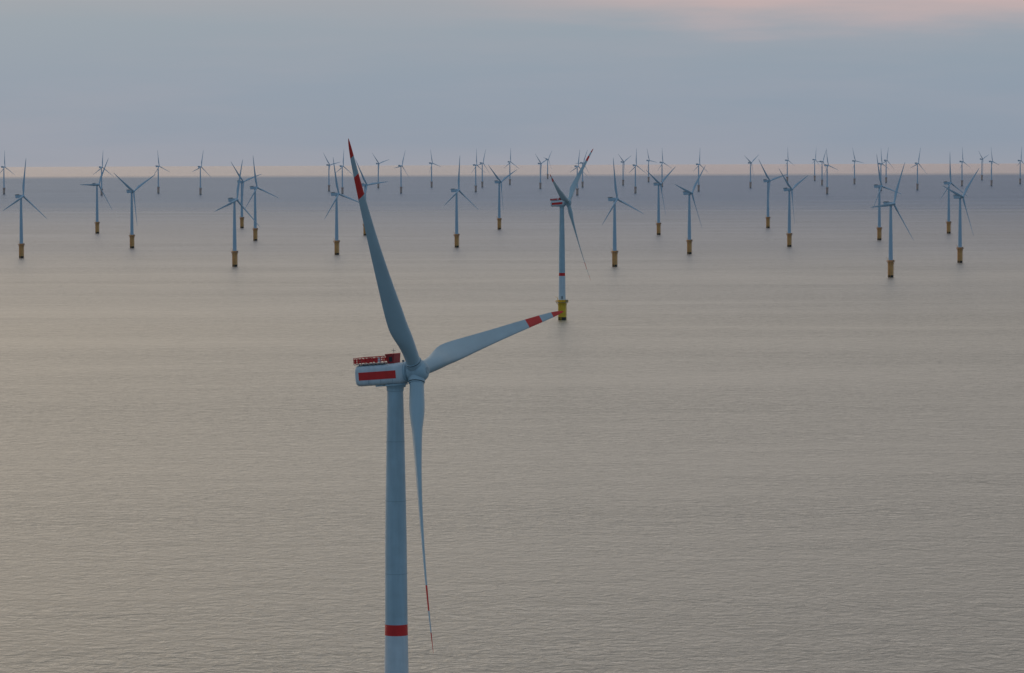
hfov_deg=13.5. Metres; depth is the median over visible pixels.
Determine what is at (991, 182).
offshore wind turbine
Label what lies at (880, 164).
offshore wind turbine
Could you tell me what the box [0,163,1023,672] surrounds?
sea
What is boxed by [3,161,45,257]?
offshore wind turbine
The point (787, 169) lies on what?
offshore wind turbine
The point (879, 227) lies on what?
offshore wind turbine
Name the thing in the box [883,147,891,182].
offshore wind turbine
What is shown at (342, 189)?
offshore wind turbine
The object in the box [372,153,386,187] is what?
offshore wind turbine
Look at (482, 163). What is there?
offshore wind turbine
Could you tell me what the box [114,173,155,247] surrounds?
offshore wind turbine
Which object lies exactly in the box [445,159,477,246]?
offshore wind turbine
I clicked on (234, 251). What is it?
offshore wind turbine
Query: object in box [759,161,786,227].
offshore wind turbine
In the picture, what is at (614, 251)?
offshore wind turbine
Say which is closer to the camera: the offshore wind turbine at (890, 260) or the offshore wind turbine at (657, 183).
the offshore wind turbine at (890, 260)
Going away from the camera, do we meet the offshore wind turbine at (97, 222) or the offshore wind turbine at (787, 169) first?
the offshore wind turbine at (97, 222)
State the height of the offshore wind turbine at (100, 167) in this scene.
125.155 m
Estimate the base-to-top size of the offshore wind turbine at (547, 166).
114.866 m
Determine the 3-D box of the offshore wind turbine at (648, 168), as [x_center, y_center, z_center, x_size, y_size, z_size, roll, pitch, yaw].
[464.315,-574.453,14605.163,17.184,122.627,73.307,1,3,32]
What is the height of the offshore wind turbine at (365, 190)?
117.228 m
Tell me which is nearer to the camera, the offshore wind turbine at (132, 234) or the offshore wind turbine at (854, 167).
the offshore wind turbine at (132, 234)
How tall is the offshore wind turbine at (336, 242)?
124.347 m
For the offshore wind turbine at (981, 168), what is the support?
on the sea
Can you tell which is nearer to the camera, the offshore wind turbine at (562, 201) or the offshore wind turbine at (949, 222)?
the offshore wind turbine at (562, 201)
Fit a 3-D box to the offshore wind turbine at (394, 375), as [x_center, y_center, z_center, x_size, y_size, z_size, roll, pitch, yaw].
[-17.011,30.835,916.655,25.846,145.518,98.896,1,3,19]
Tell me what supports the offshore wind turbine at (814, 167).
on the sea
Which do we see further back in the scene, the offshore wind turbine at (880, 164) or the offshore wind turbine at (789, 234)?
the offshore wind turbine at (880, 164)
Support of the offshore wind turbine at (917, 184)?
on the sea
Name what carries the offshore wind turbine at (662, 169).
in the sea
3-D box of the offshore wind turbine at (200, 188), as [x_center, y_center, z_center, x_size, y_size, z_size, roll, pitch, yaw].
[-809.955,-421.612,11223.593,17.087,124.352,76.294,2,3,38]
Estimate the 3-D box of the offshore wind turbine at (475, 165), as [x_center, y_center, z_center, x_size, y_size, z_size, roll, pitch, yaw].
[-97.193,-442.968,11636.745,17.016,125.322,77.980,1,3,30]
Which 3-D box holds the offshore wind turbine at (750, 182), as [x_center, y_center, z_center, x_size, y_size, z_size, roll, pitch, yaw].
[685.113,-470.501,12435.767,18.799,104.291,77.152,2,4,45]
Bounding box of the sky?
[0,0,1023,166]
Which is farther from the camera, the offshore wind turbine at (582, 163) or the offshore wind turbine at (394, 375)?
the offshore wind turbine at (582, 163)
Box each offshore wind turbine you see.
[0,151,14,193]
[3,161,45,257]
[81,158,111,232]
[94,156,113,194]
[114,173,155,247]
[155,158,165,192]
[194,155,209,194]
[214,160,259,266]
[231,162,260,227]
[245,158,277,240]
[323,153,338,190]
[325,159,358,254]
[337,153,352,193]
[348,138,563,672]
[355,159,383,234]
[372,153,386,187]
[395,153,408,192]
[429,149,437,186]
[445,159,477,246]
[472,148,481,191]
[479,150,488,186]
[488,165,515,228]
[508,151,516,184]
[535,154,547,188]
[545,151,551,178]
[550,149,592,319]
[572,151,588,194]
[576,152,588,186]
[602,159,641,266]
[618,154,630,184]
[629,148,642,192]
[646,151,653,181]
[646,167,674,234]
[658,153,670,186]
[675,165,705,253]
[696,155,701,190]
[748,158,755,187]
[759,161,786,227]
[779,169,806,246]
[785,159,789,181]
[812,155,817,180]
[817,152,825,184]
[824,150,836,193]
[852,147,862,183]
[871,163,912,276]
[873,159,900,239]
[878,154,888,190]
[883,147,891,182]
[911,148,926,189]
[941,163,966,232]
[942,169,978,262]
[959,149,966,185]
[980,154,987,179]
[989,151,998,185]
[1017,149,1023,183]
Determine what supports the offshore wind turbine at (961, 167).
in the sea
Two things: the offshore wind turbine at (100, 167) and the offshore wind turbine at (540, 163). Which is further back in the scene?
the offshore wind turbine at (540, 163)
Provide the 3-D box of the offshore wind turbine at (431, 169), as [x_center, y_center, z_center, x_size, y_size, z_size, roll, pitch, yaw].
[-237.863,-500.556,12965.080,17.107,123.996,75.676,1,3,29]
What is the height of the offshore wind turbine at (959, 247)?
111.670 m
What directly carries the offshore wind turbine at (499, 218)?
in the sea
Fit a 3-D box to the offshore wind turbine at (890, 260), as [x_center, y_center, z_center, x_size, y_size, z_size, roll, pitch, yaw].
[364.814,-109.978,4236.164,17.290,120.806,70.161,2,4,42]
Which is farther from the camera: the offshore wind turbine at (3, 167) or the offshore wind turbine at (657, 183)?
the offshore wind turbine at (3, 167)
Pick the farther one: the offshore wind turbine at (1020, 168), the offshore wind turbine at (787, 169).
the offshore wind turbine at (787, 169)
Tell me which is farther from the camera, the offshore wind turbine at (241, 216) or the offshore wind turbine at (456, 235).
the offshore wind turbine at (241, 216)
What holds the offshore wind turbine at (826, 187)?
on the sea
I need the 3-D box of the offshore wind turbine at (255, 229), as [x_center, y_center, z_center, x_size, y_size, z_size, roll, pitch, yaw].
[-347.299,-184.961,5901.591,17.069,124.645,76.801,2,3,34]
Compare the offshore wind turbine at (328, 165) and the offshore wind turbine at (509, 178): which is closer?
the offshore wind turbine at (328, 165)
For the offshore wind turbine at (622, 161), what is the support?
on the sea
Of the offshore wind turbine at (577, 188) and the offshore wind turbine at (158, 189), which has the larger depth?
the offshore wind turbine at (158, 189)
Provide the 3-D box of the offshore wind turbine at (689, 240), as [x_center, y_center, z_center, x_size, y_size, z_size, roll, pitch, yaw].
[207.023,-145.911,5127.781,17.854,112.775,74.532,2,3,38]
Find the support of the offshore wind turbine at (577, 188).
in the sea
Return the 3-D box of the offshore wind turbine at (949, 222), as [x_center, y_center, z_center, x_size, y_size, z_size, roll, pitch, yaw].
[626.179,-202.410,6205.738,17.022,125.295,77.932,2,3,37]
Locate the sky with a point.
(125, 82)
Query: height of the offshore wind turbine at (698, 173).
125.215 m
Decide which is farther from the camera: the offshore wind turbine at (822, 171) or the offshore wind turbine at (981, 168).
the offshore wind turbine at (981, 168)
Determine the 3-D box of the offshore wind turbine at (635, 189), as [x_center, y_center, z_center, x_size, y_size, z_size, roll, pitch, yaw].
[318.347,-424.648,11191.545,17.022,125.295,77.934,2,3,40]
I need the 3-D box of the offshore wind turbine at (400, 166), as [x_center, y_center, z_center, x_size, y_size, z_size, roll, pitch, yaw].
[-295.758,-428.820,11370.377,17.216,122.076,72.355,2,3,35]
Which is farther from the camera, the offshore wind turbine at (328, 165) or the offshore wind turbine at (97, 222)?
the offshore wind turbine at (328, 165)

